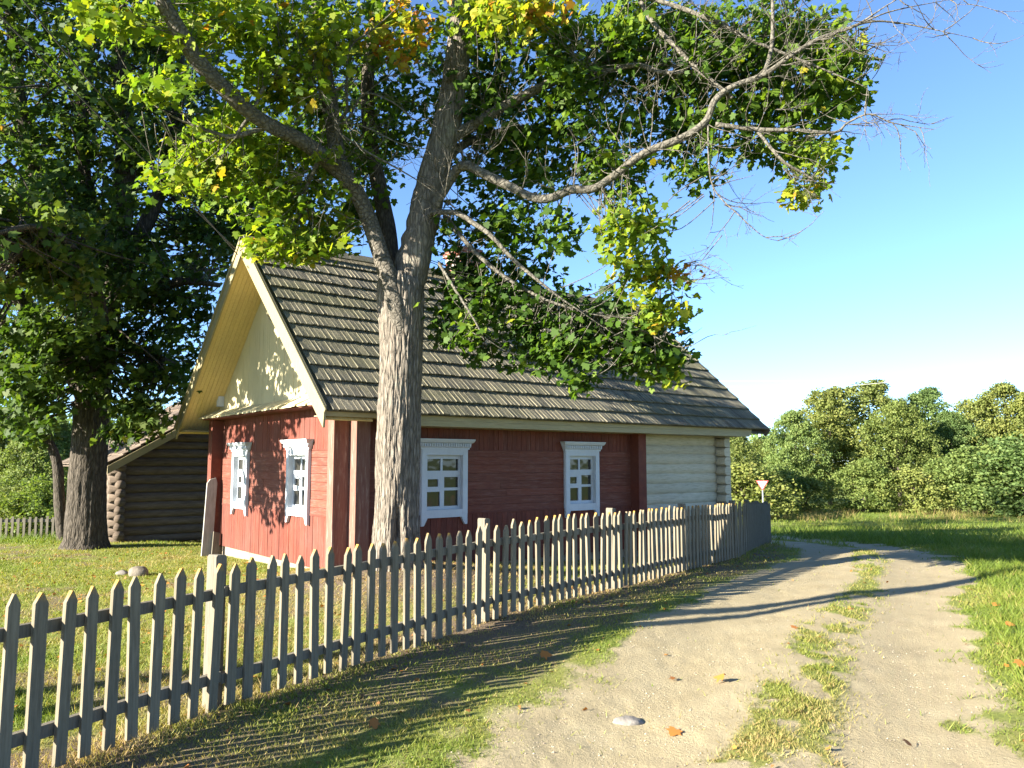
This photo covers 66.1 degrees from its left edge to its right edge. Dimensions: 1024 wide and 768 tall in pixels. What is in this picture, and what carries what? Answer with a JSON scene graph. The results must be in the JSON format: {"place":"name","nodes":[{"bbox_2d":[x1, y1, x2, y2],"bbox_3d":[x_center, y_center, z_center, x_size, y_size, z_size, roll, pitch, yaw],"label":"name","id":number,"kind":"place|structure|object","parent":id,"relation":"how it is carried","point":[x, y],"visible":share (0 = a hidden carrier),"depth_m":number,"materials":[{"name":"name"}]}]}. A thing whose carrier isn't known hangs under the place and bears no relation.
{"place":"outdoors","nodes":[
{"label":"outdoors","id":0,"kind":"place"},
{"bbox_2d":[0,475,1023,767],"bbox_3d":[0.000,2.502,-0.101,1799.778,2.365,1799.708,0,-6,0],"label":"ground","id":1,"kind":"structure","parent":0,"point":[644,665],"depth_m":6.35,"materials":[{"name":"beige soil"}]},
{"bbox_2d":[0,477,30,535],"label":"lawn bush","id":2,"kind":"object","parent":1,"relation":"on","point":[8,483],"visible":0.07,"depth_m":36.46,"materials":[{"name":"green plant"}]},
{"bbox_2d":[0,404,44,475],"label":"distant tree","id":3,"kind":"object","parent":1,"relation":"on","point":[3,443],"visible":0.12,"depth_m":41.90,"materials":[{"name":"green plant"}]},
{"bbox_2d":[0,484,54,537],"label":"lawn bush","id":4,"kind":"object","parent":1,"relation":"on","point":[4,490],"visible":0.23,"depth_m":35.08,"materials":[{"name":"green plant"}]},
{"bbox_2d":[0,473,66,538],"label":"lawn bush","id":5,"kind":"object","parent":1,"relation":"on","point":[43,494],"visible":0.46,"depth_m":34.78,"materials":[{"name":"green plant"}]},
{"bbox_2d":[0,356,67,540],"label":"slim tree","id":6,"kind":"object","parent":1,"relation":"on","point":[45,441],"visible":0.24,"depth_m":17.77,"materials":[{"name":"green plant"}]},
{"bbox_2d":[0,432,68,502],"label":"distant tree","id":7,"kind":"object","parent":1,"relation":"on","point":[22,466],"visible":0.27,"depth_m":39.26,"materials":[{"name":"green plant"}]},
{"bbox_2d":[0,415,70,500],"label":"distant tree","id":8,"kind":"object","parent":1,"relation":"on","point":[58,443],"visible":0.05,"depth_m":43.64,"materials":[{"name":"green plant"}]},
{"bbox_2d":[6,420,71,478],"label":"distant tree","id":9,"kind":"object","parent":1,"relation":"on","point":[65,444],"visible":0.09,"depth_m":44.89,"materials":[{"name":"green plant"}]},
{"bbox_2d":[0,516,198,540],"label":"slat fence","id":10,"kind":"object","parent":1,"relation":"on","point":[47,520],"visible":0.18,"depth_m":25.90,"materials":[{"name":"grey wood"}]},
{"bbox_2d":[115,570,127,574],"bbox_3d":[-5.870,2.877,11.871,0.225,0.149,0.183,0,-6,0],"label":"field stone","id":11,"kind":"object","parent":1,"relation":"on","point":[122,572],"visible":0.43,"depth_m":11.81,"materials":[{"name":"grey stone"}]},
{"bbox_2d":[62,402,208,542],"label":"log shed","id":12,"kind":"structure","parent":1,"relation":"on","point":[156,488],"depth_m":17.67,"materials":[{"name":"brown wood"}]},
{"bbox_2d":[128,566,148,576],"bbox_3d":[-5.556,2.837,11.710,0.294,0.254,0.256,0,-6,0],"label":"field stone","id":13,"kind":"object","parent":1,"relation":"on","point":[138,570],"visible":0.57,"depth_m":11.63,"materials":[{"name":"grey stone"}]},
{"bbox_2d":[0,0,295,549],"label":"broadleaf tree","id":14,"kind":"object","parent":1,"relation":"on","point":[51,235],"visible":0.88,"depth_m":14.96,"materials":[{"name":"green plant"}]},
{"bbox_2d":[0,0,342,404],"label":"tree leaves","id":15,"kind":"object","parent":1,"relation":"on","point":[168,206],"visible":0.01,"depth_m":22.83,"materials":[{"name":"green plant"}]},
{"bbox_2d":[201,478,219,555],"bbox_3d":[-5.554,2.483,14.536,0.302,1.490,0.140,4,-7,-38],"label":"weathered plank","id":16,"kind":"object","parent":1,"relation":"on","point":[210,540],"visible":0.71,"depth_m":14.52,"materials":[{"name":"grey wood"}]},
{"bbox_2d":[369,718,380,728],"bbox_3d":[-0.889,2.186,5.082,0.070,0.058,0.076,-3,-6,25],"label":"fallen leaf","id":17,"kind":"object","parent":1,"relation":"on","point":[374,722],"visible":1,"depth_m":5.07,"materials":[{"name":"brown plant"}]},
{"bbox_2d":[0,499,770,767],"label":"picket fence","id":18,"kind":"object","parent":1,"relation":"on","point":[748,525],"visible":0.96,"depth_m":6.00,"materials":[{"name":"grey wood"}]},
{"bbox_2d":[174,235,770,567],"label":"log house","id":19,"kind":"structure","parent":1,"relation":"on","point":[280,409],"depth_m":12.86,"materials":[{"name":"paint"}]},
{"bbox_2d":[227,442,251,515],"bbox_3d":[-4.805,1.677,13.949,0.228,1.270,0.930,4,-7,-38],"label":"window","id":20,"kind":"structure","parent":19,"relation":"in","point":[240,464],"depth_m":14.01,"materials":[{"name":"white paint"}]},
{"bbox_2d":[280,439,313,524],"bbox_3d":[-3.253,1.484,12.006,0.228,1.270,0.980,4,-7,-38],"label":"window","id":21,"kind":"structure","parent":19,"relation":"in","point":[298,457],"depth_m":12.06,"materials":[{"name":"white paint"}]},
{"bbox_2d":[419,438,475,526],"bbox_3d":[-1.013,1.456,11.721,0.993,1.270,0.228,4,-7,-38],"label":"window","id":22,"kind":"structure","parent":19,"relation":"in","point":[443,481],"depth_m":11.74,"materials":[{"name":"white paint"}]},
{"bbox_2d":[560,441,605,517],"bbox_3d":[1.191,1.628,13.464,0.960,1.270,0.228,4,-7,-38],"label":"window","id":23,"kind":"structure","parent":19,"relation":"in","point":[581,459],"depth_m":13.49,"materials":[{"name":"white paint"}]},
{"bbox_2d":[6,405,988,480],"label":"wood","id":24,"kind":"object","parent":1,"relation":"on","point":[751,437],"visible":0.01,"depth_m":95.33,"materials":[{"name":"green plant"}]},
{"bbox_2d":[2,547,1023,767],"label":"leaf litter","id":25,"kind":"object","parent":1,"relation":"on","point":[415,679],"visible":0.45,"depth_m":7.65,"materials":[{"name":"orange plant"}]},
{"bbox_2d":[53,0,1023,571],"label":"maple tree","id":26,"kind":"object","parent":1,"relation":"on","point":[709,50],"visible":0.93,"depth_m":9.91,"materials":[{"name":"green plant"}]},
{"bbox_2d":[540,650,552,659],"bbox_3d":[0.288,2.352,6.829,0.103,0.073,0.094,4,-7,-32],"label":"fallen leaf","id":27,"kind":"object","parent":1,"relation":"on","point":[545,654],"visible":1,"depth_m":6.81,"materials":[{"name":"brown plant"}]},
{"bbox_2d":[613,715,643,725],"bbox_3d":[0.780,2.287,5.305,0.224,0.087,0.125,0,-6,0],"label":"flat stone","id":28,"kind":"object","parent":1,"relation":"on","point":[626,720],"visible":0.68,"depth_m":5.28,"materials":[{"name":"white stone"}]},
{"bbox_2d":[665,726,682,735],"bbox_3d":[1.040,2.228,5.059,0.116,0.032,0.101,0,-6,0],"label":"fallen leaf","id":29,"kind":"object","parent":1,"relation":"on","point":[673,731],"visible":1,"depth_m":5.07,"materials":[{"name":"orange plant"}]},
{"bbox_2d":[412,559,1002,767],"bbox_3d":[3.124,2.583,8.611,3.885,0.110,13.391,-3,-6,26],"label":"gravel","id":30,"kind":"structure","parent":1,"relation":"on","point":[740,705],"depth_m":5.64,"materials":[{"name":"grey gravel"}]},
{"bbox_2d":[713,673,725,681],"bbox_3d":[1.631,2.295,6.163,0.098,0.075,0.098,2,-6,-21],"label":"fallen leaf","id":31,"kind":"object","parent":1,"relation":"on","point":[719,677],"visible":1,"depth_m":6.14,"materials":[{"name":"yellow plant"}]},
{"bbox_2d":[730,437,768,502],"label":"tree","id":32,"kind":"object","parent":1,"relation":"on","point":[740,447],"visible":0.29,"depth_m":44.97,"materials":[{"name":"green plant"}]},
{"bbox_2d":[733,438,781,499],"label":"tree","id":33,"kind":"object","parent":1,"relation":"on","point":[756,443],"visible":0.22,"depth_m":60.96,"materials":[{"name":"green plant"}]},
{"bbox_2d":[756,480,767,501],"bbox_3d":[12.628,6.122,39.613,0.620,2.514,0.064,-4,-7,32],"label":"yield sign","id":34,"kind":"object","parent":1,"relation":"on","point":[762,484],"visible":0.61,"depth_m":39.67,"materials":[{"name":"silver metal"}]},
{"bbox_2d":[731,461,804,519],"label":"thicket bush","id":35,"kind":"object","parent":1,"relation":"on","point":[741,473],"visible":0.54,"depth_m":42.86,"materials":[{"name":"green plant"}]},
{"bbox_2d":[740,462,826,513],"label":"thicket bush","id":36,"kind":"object","parent":1,"relation":"on","point":[784,472],"visible":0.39,"depth_m":48.69,"materials":[{"name":"green plant"}]},
{"bbox_2d":[759,409,842,502],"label":"tree","id":37,"kind":"object","parent":1,"relation":"on","point":[793,458],"visible":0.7,"depth_m":53.28,"materials":[{"name":"green plant"}]},
{"bbox_2d":[773,475,844,513],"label":"thicket bush","id":38,"kind":"object","parent":1,"relation":"on","point":[818,484],"visible":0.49,"depth_m":48.91,"materials":[{"name":"green plant"}]},
{"bbox_2d":[786,386,886,504],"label":"tree","id":39,"kind":"object","parent":1,"relation":"on","point":[827,399],"visible":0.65,"depth_m":56.94,"materials":[{"name":"green plant"}]},
{"bbox_2d":[823,456,898,512],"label":"thicket bush","id":40,"kind":"object","parent":1,"relation":"on","point":[867,470],"visible":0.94,"depth_m":49.10,"materials":[{"name":"green plant"}]},
{"bbox_2d":[815,378,931,502],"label":"tree","id":41,"kind":"object","parent":1,"relation":"on","point":[874,394],"visible":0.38,"depth_m":59.03,"materials":[{"name":"green plant"}]},
{"bbox_2d":[844,396,949,505],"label":"tree","id":42,"kind":"object","parent":1,"relation":"on","point":[893,411],"visible":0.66,"depth_m":54.88,"materials":[{"name":"green plant"}]},
{"bbox_2d":[864,466,960,514],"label":"thicket bush","id":43,"kind":"object","parent":1,"relation":"on","point":[908,476],"visible":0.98,"depth_m":48.08,"materials":[{"name":"green plant"}]},
{"bbox_2d":[884,384,978,468],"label":"tree","id":44,"kind":"object","parent":1,"relation":"on","point":[925,399],"visible":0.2,"depth_m":61.01,"materials":[{"name":"green plant"}]},
{"bbox_2d":[910,457,970,511],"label":"thicket bush","id":45,"kind":"object","parent":1,"relation":"on","point":[928,467],"visible":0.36,"depth_m":49.17,"materials":[{"name":"green plant"}]},
{"bbox_2d":[920,410,983,502],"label":"tree","id":46,"kind":"object","parent":1,"relation":"on","point":[947,421],"visible":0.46,"depth_m":57.39,"materials":[{"name":"green plant"}]},
{"bbox_2d":[930,397,1010,500],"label":"tree","id":47,"kind":"object","parent":1,"relation":"on","point":[973,418],"visible":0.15,"depth_m":59.12,"materials":[{"name":"green plant"}]},
{"bbox_2d":[930,441,1023,515],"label":"thicket bush","id":48,"kind":"object","parent":1,"relation":"on","point":[972,499],"visible":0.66,"depth_m":46.98,"materials":[{"name":"green plant"}]},
{"bbox_2d":[947,431,1023,516],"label":"thicket bush","id":49,"kind":"object","parent":1,"relation":"on","point":[1008,444],"visible":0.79,"depth_m":45.95,"materials":[{"name":"green plant"}]},
{"bbox_2d":[961,379,1023,494],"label":"tree","id":50,"kind":"object","parent":1,"relation":"on","point":[998,391],"visible":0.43,"depth_m":57.62,"materials":[{"name":"green plant"}]},
{"bbox_2d":[989,393,1023,448],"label":"tree","id":51,"kind":"object","parent":1,"relation":"on","point":[1020,400],"visible":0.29,"depth_m":56.43,"materials":[{"name":"green plant"}]},
{"bbox_2d":[995,439,1023,510],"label":"thicket bush","id":52,"kind":"object","parent":1,"relation":"on","point":[1001,501],"visible":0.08,"depth_m":46.29,"materials":[{"name":"green plant"}]},
{"bbox_2d":[1013,659,1023,666],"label":"fallen leaf","id":53,"kind":"object","parent":1,"relation":"on","point":[1018,663],"visible":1,"depth_m":6.45,"materials":[{"name":"orange plant"}]},
{"bbox_2d":[0,533,1023,767],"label":"grass","id":54,"kind":"structure","parent":0,"point":[994,555],"depth_m":6.78,"materials":[{"name":"green plant"}]},
{"bbox_2d":[0,503,1023,547],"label":"meadow grass","id":55,"kind":"structure","parent":0,"point":[895,531],"depth_m":26.55,"materials":[{"name":"green plant"}]},
{"bbox_2d":[0,0,1023,463],"label":"sky","id":56,"kind":"structure","parent":0,"point":[902,274],"materials":[{"name":"blue"}]},
{"bbox_2d":[720,364,1020,381],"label":"power line","id":57,"kind":"object","parent":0,"point":[851,380],"visible":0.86,"depth_m":47.24,"materials":[{"name":"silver metal"}]},
{"bbox_2d":[726,368,1022,386],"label":"power line","id":58,"kind":"object","parent":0,"point":[852,385],"visible":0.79,"depth_m":47.21,"materials":[{"name":"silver metal"}]},
{"bbox_2d":[770,507,1023,523],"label":"tall grass","id":59,"kind":"structure","parent":0,"point":[952,515],"depth_m":43.95,"materials":[{"name":"green plant"}]},
{"bbox_3d":[-6.350,-1.939,4.257,1.000,9.100,0.810,0,-6,0],"label":"service pole","id":60,"kind":"object","parent":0,"visible":0},
{"bbox_2d":[0,15,236,249],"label":"service wire","id":61,"kind":"object","parent":60,"relation":"attached to","point":[54,71],"visible":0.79,"depth_m":9.87,"materials":[{"name":"grey"}]},
{"bbox_2d":[23,0,237,254],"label":"service wire","id":62,"kind":"object","parent":60,"relation":"attached to","point":[116,113],"visible":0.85,"depth_m":9.77,"materials":[{"name":"grey"}]}
]}

